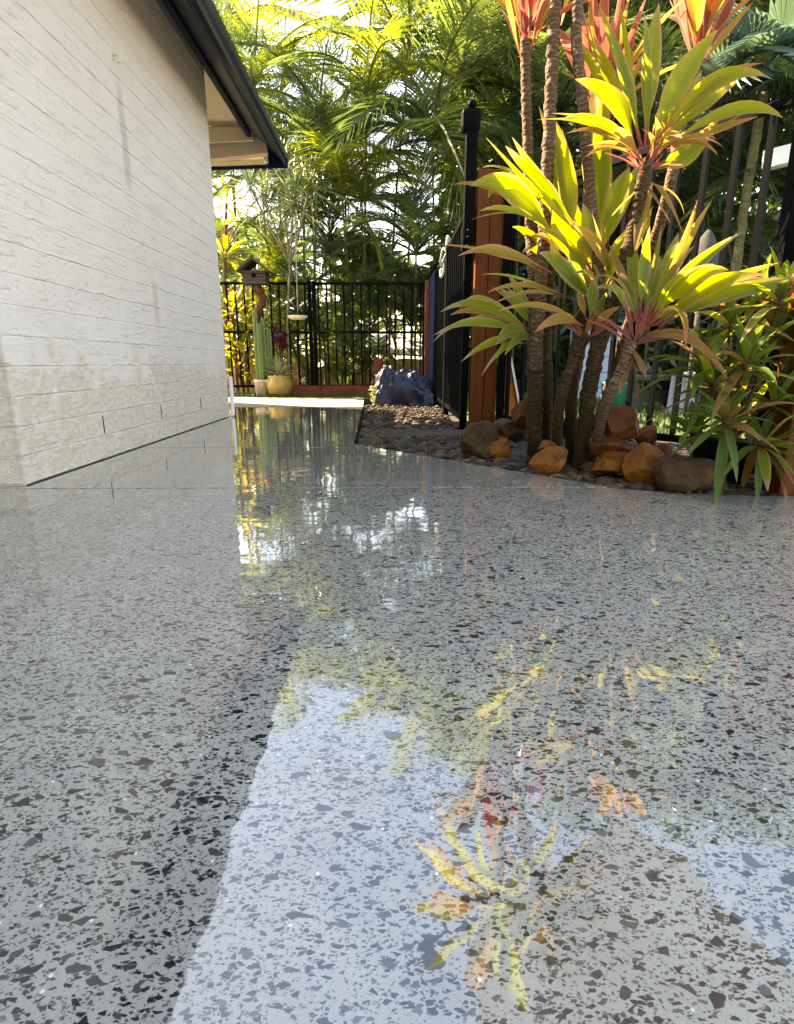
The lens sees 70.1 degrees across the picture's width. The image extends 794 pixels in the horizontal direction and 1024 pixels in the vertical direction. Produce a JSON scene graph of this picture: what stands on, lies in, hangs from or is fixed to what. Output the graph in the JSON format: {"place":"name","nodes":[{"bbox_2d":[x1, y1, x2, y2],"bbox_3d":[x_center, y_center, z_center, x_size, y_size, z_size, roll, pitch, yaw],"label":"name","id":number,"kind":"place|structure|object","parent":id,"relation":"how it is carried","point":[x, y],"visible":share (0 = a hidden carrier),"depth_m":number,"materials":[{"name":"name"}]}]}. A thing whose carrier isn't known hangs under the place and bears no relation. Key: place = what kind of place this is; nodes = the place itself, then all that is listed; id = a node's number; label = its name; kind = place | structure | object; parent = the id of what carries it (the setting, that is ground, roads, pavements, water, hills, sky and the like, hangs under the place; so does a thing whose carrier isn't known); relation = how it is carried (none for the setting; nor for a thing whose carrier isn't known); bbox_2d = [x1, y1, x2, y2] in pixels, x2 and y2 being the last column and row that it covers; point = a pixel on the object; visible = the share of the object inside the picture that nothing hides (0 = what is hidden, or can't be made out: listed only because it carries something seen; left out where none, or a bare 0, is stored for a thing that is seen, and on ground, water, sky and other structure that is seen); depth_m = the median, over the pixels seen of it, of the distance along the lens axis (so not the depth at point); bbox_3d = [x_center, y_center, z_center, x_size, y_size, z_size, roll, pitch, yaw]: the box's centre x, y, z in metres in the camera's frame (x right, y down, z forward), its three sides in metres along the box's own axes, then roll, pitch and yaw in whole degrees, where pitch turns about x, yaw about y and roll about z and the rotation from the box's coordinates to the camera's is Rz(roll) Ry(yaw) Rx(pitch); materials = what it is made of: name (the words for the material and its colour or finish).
{"place":"outdoors","nodes":[
{"label":"outdoors","id":0,"kind":"place"},
{"bbox_2d":[140,407,374,447],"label":"concrete slab","id":1,"kind":"structure","parent":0,"point":[289,427],"depth_m":3.87,"materials":[{"name":"grey concrete"}]},
{"bbox_2d":[228,397,363,406],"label":"concrete path","id":2,"kind":"structure","parent":0,"point":[290,402],"depth_m":6.52,"materials":[{"name":"white concrete"}]},
{"bbox_2d":[0,448,606,488],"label":"concrete slab","id":3,"kind":"structure","parent":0,"point":[146,468],"depth_m":2.39,"materials":[{"name":"grey concrete"}]},
{"bbox_2d":[242,394,428,405],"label":"grass verge","id":4,"kind":"object","parent":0,"point":[367,401],"depth_m":7.38,"materials":[{"name":"plant"}]},
{"bbox_2d":[223,313,255,393],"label":"cordyline","id":5,"kind":"object","parent":4,"relation":"on","point":[229,326],"visible":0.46,"depth_m":8.10,"materials":[{"name":"yellow plant"}]},
{"bbox_2d":[220,286,278,394],"bbox_3d":[-2.269,-2.401,8.130,1.048,1.640,1.142,0,15,-1],"label":"cordyline","id":6,"kind":"object","parent":4,"relation":"on","point":[231,304],"visible":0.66,"depth_m":7.95,"materials":[{"name":"yellow plant"}]},
{"bbox_2d":[236,257,274,323],"bbox_3d":[-1.889,-2.466,7.753,0.433,1.822,0.420,0,15,-1],"label":"birdhouse","id":7,"kind":"object","parent":4,"relation":"on","point":[257,280],"visible":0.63,"depth_m":7.49,"materials":[{"name":"brown wood"}]},
{"bbox_2d":[254,379,267,395],"bbox_3d":[-1.870,-1.716,7.817,0.199,0.224,0.199,0,15,-1],"label":"flower pot","id":8,"kind":"object","parent":4,"relation":"on","point":[262,390],"visible":0.76,"depth_m":7.74,"materials":[{"name":"beige ceramic"}]},
{"bbox_2d":[252,310,273,379],"bbox_3d":[-1.823,-2.248,7.708,0.144,0.950,0.225,13,20,41],"label":"column cactus","id":9,"kind":"object","parent":8,"relation":"in","point":[263,356],"depth_m":7.67,"materials":[{"name":"green plant"}]},
{"bbox_2d":[266,375,292,396],"bbox_3d":[-1.614,-1.737,7.794,0.364,0.277,0.364,0,15,-1],"label":"flower pot","id":10,"kind":"object","parent":4,"relation":"on","point":[276,385],"visible":0.9,"depth_m":7.66,"materials":[{"name":"yellow ceramic"}]},
{"bbox_2d":[256,355,302,385],"bbox_3d":[-1.622,-1.915,7.780,0.714,0.485,0.710,-5,16,-19],"label":"spider plant","id":11,"kind":"object","parent":10,"relation":"in","point":[279,368],"visible":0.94,"depth_m":7.71,"materials":[{"name":"green plant"}]},
{"bbox_2d":[271,328,289,366],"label":"magenta cordyline","id":12,"kind":"object","parent":10,"relation":"in","point":[279,340],"visible":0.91,"depth_m":7.82,"materials":[{"name":"purple plant"}]},
{"bbox_2d":[217,140,350,395],"bbox_3d":[-1.474,-3.058,7.457,1.839,3.207,1.263,0,15,-1],"label":"dracaena tree","id":13,"kind":"object","parent":4,"relation":"on","point":[291,197],"visible":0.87,"depth_m":7.15,"materials":[{"name":"green plant"}]},
{"bbox_2d":[288,208,307,319],"bbox_3d":[-1.336,-3.275,7.443,0.270,1.417,0.270,0,15,-1],"label":"bird feeder","id":14,"kind":"object","parent":13,"relation":"hanging from","point":[297,317],"visible":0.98,"depth_m":7.51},
{"bbox_2d":[228,392,371,397],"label":"grass","id":15,"kind":"structure","parent":4,"relation":"on","point":[248,394],"depth_m":7.69,"materials":[{"name":"green plant"}]},
{"bbox_2d":[220,281,424,387],"bbox_3d":[-1.311,-2.404,7.984,3.450,1.590,0.050,0,15,-1],"label":"back fence","id":16,"kind":"object","parent":4,"relation":"on","point":[312,332],"visible":0.45,"depth_m":7.93,"materials":[{"name":"black metal"}]},
{"bbox_2d":[291,359,382,395],"bbox_3d":[-0.846,-1.879,7.933,1.297,0.520,0.120,0,15,-1],"label":"garden edging","id":17,"kind":"object","parent":4,"relation":"on","point":[331,390],"visible":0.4,"depth_m":7.93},
{"bbox_2d":[424,280,428,376],"bbox_3d":[0.369,-2.112,7.076,0.050,1.470,0.050,0,15,-1],"label":"timber post","id":18,"kind":"object","parent":4,"relation":"on","point":[426,344],"visible":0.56,"depth_m":7.01,"materials":[{"name":"brown wood"}]},
{"bbox_2d":[0,487,793,1023],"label":"concrete slab","id":19,"kind":"structure","parent":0,"point":[516,755],"depth_m":0.67,"materials":[{"name":"grey concrete"}]},
{"bbox_2d":[0,0,288,485],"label":"house","id":20,"kind":"structure","parent":19,"relation":"on","point":[127,127],"depth_m":2.81,"materials":[{"name":"white brick"}]},
{"bbox_2d":[212,0,783,358],"label":"sky","id":21,"kind":"structure","parent":0,"point":[421,258],"materials":[{"name":"white"}]},
{"bbox_2d":[437,390,750,438],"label":"lawn","id":22,"kind":"structure","parent":0,"point":[677,432],"depth_m":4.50,"materials":[{"name":"plant"}]},
{"bbox_2d":[267,0,623,263],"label":"palm","id":23,"kind":"object","parent":22,"relation":"on","point":[438,95],"visible":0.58,"depth_m":7.01,"materials":[{"name":"plant"}]},
{"bbox_2d":[333,0,643,160],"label":"palm","id":24,"kind":"object","parent":22,"relation":"on","point":[420,4],"visible":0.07,"depth_m":7.27,"materials":[{"name":"plant"}]},
{"bbox_2d":[497,350,518,415],"bbox_3d":[0.938,-1.024,4.697,0.157,0.649,0.389,13,20,41],"label":"leaning plank","id":25,"kind":"object","parent":22,"relation":"on","point":[514,399],"visible":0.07,"depth_m":4.66,"materials":[{"name":"wood"}]},
{"bbox_2d":[370,0,759,393],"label":"palm","id":26,"kind":"object","parent":22,"relation":"on","point":[538,75],"visible":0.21,"depth_m":7.02,"materials":[{"name":"plant"}]},
{"bbox_2d":[570,316,624,397],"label":"garden shed","id":27,"kind":"structure","parent":22,"relation":"on","point":[603,376],"depth_m":7.19,"materials":[{"name":"metal"}]},
{"bbox_2d":[600,381,627,407],"bbox_3d":[2.154,-1.129,5.524,0.356,0.280,0.356,0,15,-1],"label":"wheelie tub","id":28,"kind":"object","parent":22,"relation":"on","point":[620,399],"visible":0.25,"depth_m":5.39,"materials":[{"name":"teal plastic"}]},
{"bbox_2d":[471,0,793,388],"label":"palm","id":29,"kind":"object","parent":22,"relation":"on","point":[673,31],"visible":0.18,"depth_m":6.62,"materials":[{"name":"plant"}]},
{"bbox_2d":[626,374,670,409],"bbox_3d":[2.459,-1.143,5.473,0.560,0.355,0.400,0,15,-1],"label":"stone table","id":30,"kind":"object","parent":22,"relation":"on","point":[662,395],"visible":0.27,"depth_m":5.42,"materials":[{"name":"grey stone"}]},
{"bbox_2d":[664,372,694,411],"bbox_3d":[2.631,-1.129,5.309,0.280,0.360,0.229,0,15,-1],"label":"towel","id":31,"kind":"object","parent":30,"relation":"on","point":[671,393],"visible":0.34,"depth_m":5.23,"materials":[{"name":"white fabric"}]},
{"bbox_2d":[569,0,793,366],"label":"palm","id":32,"kind":"object","parent":22,"relation":"on","point":[723,167],"visible":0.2,"depth_m":6.44,"materials":[{"name":"plant"}]},
{"bbox_2d":[682,229,718,417],"bbox_3d":[2.487,-1.512,4.703,0.291,1.522,0.295,0,15,-1],"label":"folded parasol","id":33,"kind":"object","parent":22,"relation":"on","point":[707,239],"visible":0.34,"depth_m":4.50,"materials":[{"name":"fabric"}]},
{"bbox_2d":[624,0,778,328],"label":"palm","id":34,"kind":"object","parent":22,"relation":"on","point":[629,8],"depth_m":6.88,"materials":[{"name":"plant"}]},
{"bbox_2d":[616,0,793,346],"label":"palm","id":35,"kind":"object","parent":22,"relation":"on","point":[721,180],"visible":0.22,"depth_m":6.01,"materials":[{"name":"plant"}]},
{"bbox_2d":[656,0,793,400],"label":"fan palm","id":36,"kind":"object","parent":22,"relation":"on","point":[742,42],"visible":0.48,"depth_m":5.33,"materials":[{"name":"plant"}]},
{"bbox_2d":[762,144,790,169],"bbox_3d":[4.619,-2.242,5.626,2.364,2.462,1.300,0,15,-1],"label":"neighbour house","id":37,"kind":"structure","parent":22,"relation":"on","point":[780,158],"depth_m":5.25,"materials":[{"name":"beige paint"}]},
{"bbox_2d":[635,367,660,374],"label":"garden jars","id":38,"kind":"object","parent":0,"point":[649,370],"visible":0.41,"depth_m":5.33,"materials":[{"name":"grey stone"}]},
{"label":"ground","id":39,"kind":"structure","parent":0,"visible":0},
{"bbox_2d":[212,170,269,376],"bbox_3d":[-2.403,-3.238,8.290,1.224,3.168,1.175,0,15,-1],"label":"cordyline","id":40,"kind":"object","parent":39,"relation":"on","point":[225,238],"visible":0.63,"depth_m":8.10,"materials":[{"name":"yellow plant"}]},
{"bbox_2d":[223,278,287,392],"bbox_3d":[-2.105,-2.476,8.267,1.165,1.718,1.090,9,17,31],"label":"cordyline","id":41,"kind":"object","parent":39,"relation":"on","point":[249,294],"visible":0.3,"depth_m":8.22,"materials":[{"name":"yellow plant"}]},
{"bbox_2d":[211,19,307,321],"bbox_3d":[-2.926,-4.611,9.473,4.089,5.218,3.776,0,15,-1],"label":"palm","id":42,"kind":"object","parent":39,"relation":"on","point":[218,171],"visible":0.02,"depth_m":8.89,"materials":[{"name":"plant"}]},
{"bbox_2d":[218,237,337,384],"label":"palm","id":43,"kind":"object","parent":39,"relation":"on","point":[262,259],"visible":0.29,"depth_m":8.36,"materials":[{"name":"plant"}]},
{"bbox_2d":[213,0,354,350],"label":"palm","id":44,"kind":"object","parent":39,"relation":"on","point":[300,16],"visible":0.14,"depth_m":9.05,"materials":[{"name":"plant"}]},
{"bbox_2d":[216,0,377,371],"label":"palm","id":45,"kind":"object","parent":39,"relation":"on","point":[254,61],"visible":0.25,"depth_m":7.54,"materials":[{"name":"plant"}]},
{"bbox_2d":[216,197,379,384],"bbox_3d":[-1.773,-3.133,8.883,2.622,3.098,2.582,-8,17,-29],"label":"palm","id":46,"kind":"object","parent":39,"relation":"on","point":[271,240],"visible":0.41,"depth_m":8.45,"materials":[{"name":"plant"}]},
{"bbox_2d":[211,13,419,384],"bbox_3d":[-1.302,-3.957,8.271,2.978,4.570,3.128,-10,18,-34],"label":"palm","id":47,"kind":"object","parent":39,"relation":"on","point":[323,100],"visible":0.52,"depth_m":7.54,"materials":[{"name":"plant"}]},
{"bbox_2d":[225,357,421,393],"bbox_3d":[-1.486,-2.321,9.682,4.208,0.651,0.065,0,15,-1],"label":"paling fence","id":48,"kind":"object","parent":39,"relation":"on","point":[357,376],"visible":0.06,"depth_m":9.64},
{"bbox_2d":[227,115,435,356],"bbox_3d":[-1.047,-4.141,9.718,3.554,4.185,3.115,0,15,-1],"label":"palm","id":49,"kind":"object","parent":39,"relation":"on","point":[329,237],"visible":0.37,"depth_m":9.13,"materials":[{"name":"plant"}]},
{"bbox_2d":[231,49,439,335],"bbox_3d":[-0.827,-4.546,9.597,3.305,5.029,3.142,12,19,38],"label":"palm","id":50,"kind":"object","parent":39,"relation":"on","point":[386,136],"visible":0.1,"depth_m":8.80,"materials":[{"name":"plant"}]},
{"bbox_2d":[264,250,413,384],"bbox_3d":[-0.841,-2.794,8.624,2.254,2.146,2.448,-10,18,-34],"label":"palm","id":51,"kind":"object","parent":39,"relation":"on","point":[356,295],"visible":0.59,"depth_m":8.40,"materials":[{"name":"plant"}]},
{"bbox_2d":[301,329,408,384],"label":"palm","id":52,"kind":"object","parent":39,"relation":"on","point":[366,365],"visible":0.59,"depth_m":8.78,"materials":[{"name":"plant"}]},
{"bbox_2d":[322,311,421,365],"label":"neighbour shed","id":53,"kind":"structure","parent":39,"relation":"on","point":[399,338],"depth_m":10.42,"materials":[{"name":"white"}]},
{"bbox_2d":[212,0,535,384],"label":"palm","id":54,"kind":"object","parent":39,"relation":"on","point":[374,84],"visible":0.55,"depth_m":7.42,"materials":[{"name":"plant"}]},
{"bbox_2d":[342,260,472,368],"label":"palm","id":55,"kind":"object","parent":39,"relation":"on","point":[420,276],"visible":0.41,"depth_m":8.35,"materials":[{"name":"plant"}]},
{"bbox_2d":[318,113,503,368],"bbox_3d":[0.247,-3.414,7.963,2.832,3.677,2.953,0,15,-1],"label":"palm","id":56,"kind":"object","parent":39,"relation":"on","point":[408,204],"visible":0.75,"depth_m":7.76,"materials":[{"name":"plant"}]},
{"bbox_2d":[424,264,437,380],"bbox_3d":[0.409,-2.245,7.284,0.057,1.460,1.900,0,15,-1],"label":"navy screen fence","id":57,"kind":"object","parent":39,"relation":"on","point":[431,277],"visible":0.34,"depth_m":6.69,"materials":[{"name":"blue metal"}]},
{"bbox_2d":[215,0,793,394],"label":"trees","id":58,"kind":"object","parent":39,"relation":"on","point":[670,347],"visible":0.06,"depth_m":8.72,"materials":[{"name":"green plant"}]},
{"bbox_2d":[360,406,690,474],"bbox_3d":[0.845,-0.492,3.873,2.495,0.072,5.296,-9,17,-31],"label":"planting bed","id":59,"kind":"object","parent":39,"relation":"on","point":[520,450],"visible":0.04,"depth_m":3.33,"materials":[{"name":"soil"}]},
{"bbox_2d":[354,406,363,443],"bbox_3d":[-0.292,-0.721,4.566,0.012,0.062,2.716,-1,15,-2],"label":"kerb strip","id":60,"kind":"object","parent":59,"relation":"on","point":[357,433],"visible":0.64,"depth_m":3.94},
{"bbox_2d":[389,430,462,437],"bbox_3d":[0.215,-0.508,3.737,0.530,0.034,0.320,0,15,-1],"label":"stepping paver","id":61,"kind":"object","parent":59,"relation":"on","point":[428,433],"visible":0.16,"depth_m":3.67,"materials":[{"name":"grey stone"}]},
{"bbox_2d":[433,249,445,413],"bbox_3d":[0.447,-1.767,5.766,0.050,1.490,1.250,0,15,-1],"label":"tubular fence","id":62,"kind":"object","parent":59,"relation":"on","point":[439,325],"visible":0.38,"depth_m":5.90,"materials":[{"name":"black metal"}]},
{"bbox_2d":[443,99,480,429],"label":"pool gate","id":63,"kind":"structure","parent":59,"relation":"on","point":[456,340],"depth_m":4.00,"materials":[{"name":"metal"}]},
{"bbox_2d":[439,235,450,278],"bbox_3d":[0.430,-2.330,5.207,0.081,0.291,0.665,0,15,-1],"label":"rope tangle","id":64,"kind":"object","parent":63,"relation":"hanging from","point":[441,255],"visible":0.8,"depth_m":5.15,"materials":[{"name":"white fabric"}]},
{"bbox_2d":[468,169,504,424],"bbox_3d":[0.594,-1.339,3.808,0.170,1.703,0.100,0,15,-1],"label":"timber post","id":65,"kind":"object","parent":59,"relation":"on","point":[482,388],"visible":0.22,"depth_m":3.73,"materials":[{"name":"brown wood"}]},
{"bbox_2d":[433,274,543,465],"bbox_3d":[0.414,-0.565,2.376,0.396,0.922,0.738,5,16,20],"label":"cordyline","id":66,"kind":"object","parent":59,"relation":"on","point":[513,332],"visible":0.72,"depth_m":2.33,"materials":[{"name":"green plant"}]},
{"bbox_2d":[490,436,510,458],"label":"boulder","id":67,"kind":"object","parent":59,"relation":"on","point":[500,447],"visible":0.69,"depth_m":2.70,"materials":[{"name":"orange stone"}]},
{"bbox_2d":[494,418,517,439],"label":"boulder","id":68,"kind":"object","parent":67,"relation":"on","point":[507,428],"visible":0.77,"depth_m":2.75,"materials":[{"name":"brown stone"}]},
{"bbox_2d":[511,397,526,428],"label":"boulder","id":69,"kind":"object","parent":68,"relation":"on","point":[519,414],"visible":0.56,"depth_m":2.76,"materials":[{"name":"red stone"}]},
{"bbox_2d":[511,428,526,442],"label":"boulder","id":70,"kind":"object","parent":59,"relation":"on","point":[521,434],"visible":0.4,"depth_m":3.23,"materials":[{"name":"brown stone"}]},
{"bbox_2d":[513,217,569,440],"bbox_3d":[0.722,-0.726,2.550,0.343,1.140,0.638,10,18,35],"label":"cordyline","id":71,"kind":"object","parent":59,"relation":"on","point":[547,403],"visible":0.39,"depth_m":2.43,"materials":[{"name":"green plant"}]},
{"bbox_2d":[496,0,588,440],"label":"cordyline","id":72,"kind":"object","parent":59,"relation":"on","point":[527,12],"visible":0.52,"depth_m":2.23,"materials":[{"name":"brown plant"}]},
{"bbox_2d":[526,0,561,460],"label":"cordyline","id":73,"kind":"object","parent":59,"relation":"on","point":[547,169],"visible":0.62,"depth_m":2.13,"materials":[{"name":"brown plant"}]},
{"bbox_2d":[440,92,652,463],"bbox_3d":[0.624,-0.910,2.258,1.049,1.649,0.547,-14,20,-42],"label":"cordyline","id":74,"kind":"object","parent":59,"relation":"on","point":[578,239],"visible":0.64,"depth_m":2.14,"materials":[{"name":"green plant"}]},
{"bbox_2d":[497,276,619,445],"bbox_3d":[0.695,-0.486,2.245,0.351,0.828,0.813,9,17,29],"label":"cordyline","id":75,"kind":"object","parent":59,"relation":"on","point":[560,316],"visible":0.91,"depth_m":2.09,"materials":[{"name":"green plant"}]},
{"bbox_2d":[357,403,790,495],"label":"pebbles","id":76,"kind":"object","parent":59,"relation":"on","point":[379,423],"visible":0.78,"depth_m":3.21,"materials":[{"name":"brown gravel"}]},
{"bbox_2d":[368,375,378,404],"bbox_3d":[-0.237,-1.336,6.250,0.191,0.350,0.209,11,19,37],"label":"pale shrub","id":77,"kind":"object","parent":76,"relation":"on","point":[373,393],"visible":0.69,"depth_m":6.24,"materials":[{"name":"yellow plant"}]},
{"bbox_2d":[373,365,433,403],"bbox_3d":[0.086,-1.473,6.473,0.719,0.411,0.783,0,15,-1],"label":"boulder","id":78,"kind":"object","parent":76,"relation":"on","point":[403,385],"visible":0.96,"depth_m":6.18,"materials":[{"name":"grey stone"}]},
{"bbox_2d":[460,421,497,459],"bbox_3d":[0.399,-0.342,2.764,0.187,0.206,0.115,0,15,-1],"label":"boulder","id":79,"kind":"object","parent":76,"relation":"on","point":[477,439],"visible":0.88,"depth_m":2.71,"materials":[{"name":"brown stone"}]},
{"bbox_2d":[538,439,555,449],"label":"boulder","id":80,"kind":"object","parent":76,"relation":"on","point":[545,443],"visible":0.72,"depth_m":2.44,"materials":[{"name":"orange stone"}]},
{"bbox_2d":[528,446,567,473],"bbox_3d":[0.634,-0.221,2.367,0.166,0.117,0.111,0,15,-1],"label":"boulder","id":81,"kind":"object","parent":76,"relation":"on","point":[551,459],"visible":1,"depth_m":2.34,"materials":[{"name":"orange stone"}]},
{"bbox_2d":[580,461,593,472],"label":"boulder","id":82,"kind":"object","parent":76,"relation":"on","point":[587,466],"visible":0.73,"depth_m":2.31,"materials":[{"name":"brown stone"}]},
{"bbox_2d":[590,451,626,473],"bbox_3d":[0.868,-0.198,2.298,0.161,0.105,0.132,0,15,-1],"label":"boulder","id":83,"kind":"object","parent":76,"relation":"on","point":[609,462],"visible":0.78,"depth_m":2.26,"materials":[{"name":"orange stone"}]},
{"bbox_2d":[589,437,634,455],"bbox_3d":[0.885,-0.261,2.307,0.187,0.088,0.108,0,15,-1],"label":"boulder","id":84,"kind":"object","parent":83,"relation":"on","point":[597,448],"visible":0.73,"depth_m":2.28,"materials":[{"name":"red stone"}]},
{"bbox_2d":[604,405,639,439],"bbox_3d":[0.930,-0.366,2.333,0.157,0.149,0.109,0,15,-1],"label":"boulder","id":85,"kind":"object","parent":84,"relation":"on","point":[622,422],"visible":0.81,"depth_m":2.30,"materials":[{"name":"red stone"}]},
{"bbox_2d":[622,442,664,483],"bbox_3d":[0.958,-0.187,2.161,0.182,0.160,0.118,0,15,-1],"label":"boulder","id":86,"kind":"object","parent":76,"relation":"on","point":[640,460],"visible":0.69,"depth_m":2.14,"materials":[{"name":"orange stone"}]},
{"bbox_2d":[656,443,673,454],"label":"boulder","id":87,"kind":"object","parent":76,"relation":"on","point":[665,449],"visible":0.29,"depth_m":2.24,"materials":[{"name":"red stone"}]},
{"bbox_2d":[652,455,714,491],"bbox_3d":[1.044,-0.137,2.040,0.220,0.136,0.157,9,17,31],"label":"boulder","id":88,"kind":"object","parent":76,"relation":"on","point":[674,473],"visible":0.94,"depth_m":2.00,"materials":[{"name":"brown stone"}]},
{"bbox_2d":[693,434,749,484],"bbox_3d":[1.264,-0.188,2.237,0.130,0.220,0.180,0,15,-1],"label":"planter box","id":89,"kind":"object","parent":76,"relation":"on","point":[707,447],"visible":0.12,"depth_m":2.16,"materials":[{"name":"black"}]},
{"bbox_2d":[561,0,604,440],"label":"cordyline","id":90,"kind":"object","parent":59,"relation":"on","point":[582,103],"visible":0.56,"depth_m":2.07,"materials":[{"name":"brown plant"}]},
{"bbox_2d":[404,434,761,490],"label":"bark mulch","id":91,"kind":"object","parent":59,"relation":"on","point":[631,440],"visible":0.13,"depth_m":2.89,"materials":[{"name":"brown wood"}]},
{"bbox_2d":[560,0,682,437],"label":"cordyline","id":92,"kind":"object","parent":59,"relation":"on","point":[596,28],"visible":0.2,"depth_m":2.25,"materials":[{"name":"red plant"}]},
{"bbox_2d":[495,94,793,443],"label":"pool fence","id":93,"kind":"object","parent":59,"relation":"on","point":[504,368],"visible":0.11,"depth_m":2.81,"materials":[{"name":"black metal"}]},
{"bbox_2d":[635,425,656,446],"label":"boulder","id":94,"kind":"object","parent":59,"relation":"on","point":[647,433],"visible":0.67,"depth_m":2.38,"materials":[{"name":"red stone"}]},
{"bbox_2d":[539,2,782,471],"bbox_3d":[0.895,-0.982,2.165,0.835,1.805,0.663,0,15,-1],"label":"cordyline","id":95,"kind":"object","parent":59,"relation":"on","point":[685,98],"visible":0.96,"depth_m":1.96,"materials":[{"name":"yellow plant"}]},
{"bbox_2d":[591,0,752,437],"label":"cordyline","id":96,"kind":"object","parent":59,"relation":"on","point":[693,19],"visible":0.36,"depth_m":2.32,"materials":[{"name":"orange plant"}]},
{"bbox_2d":[588,199,793,462],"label":"cordyline","id":97,"kind":"object","parent":59,"relation":"on","point":[696,283],"visible":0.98,"depth_m":1.93,"materials":[{"name":"green plant"}]},
{"bbox_2d":[663,400,724,493],"bbox_3d":[1.061,-0.218,2.014,0.243,0.353,0.266,0,15,-1],"label":"young dracaena","id":98,"kind":"object","parent":59,"relation":"on","point":[697,427],"visible":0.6,"depth_m":1.97,"materials":[{"name":"green plant"}]},
{"bbox_2d":[634,246,793,503],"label":"dracaena shrub","id":99,"kind":"object","parent":59,"relation":"on","point":[729,402],"visible":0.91,"depth_m":1.91,"materials":[{"name":"green plant"}]},
{"bbox_2d":[745,129,793,474],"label":"fence post","id":100,"kind":"object","parent":59,"relation":"on","point":[784,248],"depth_m":2.11,"materials":[{"name":"black metal"}]},
{"bbox_2d":[762,278,793,495],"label":"timber post","id":101,"kind":"object","parent":59,"relation":"on","point":[775,485],"visible":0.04,"depth_m":1.96,"materials":[{"name":"brown wood"}]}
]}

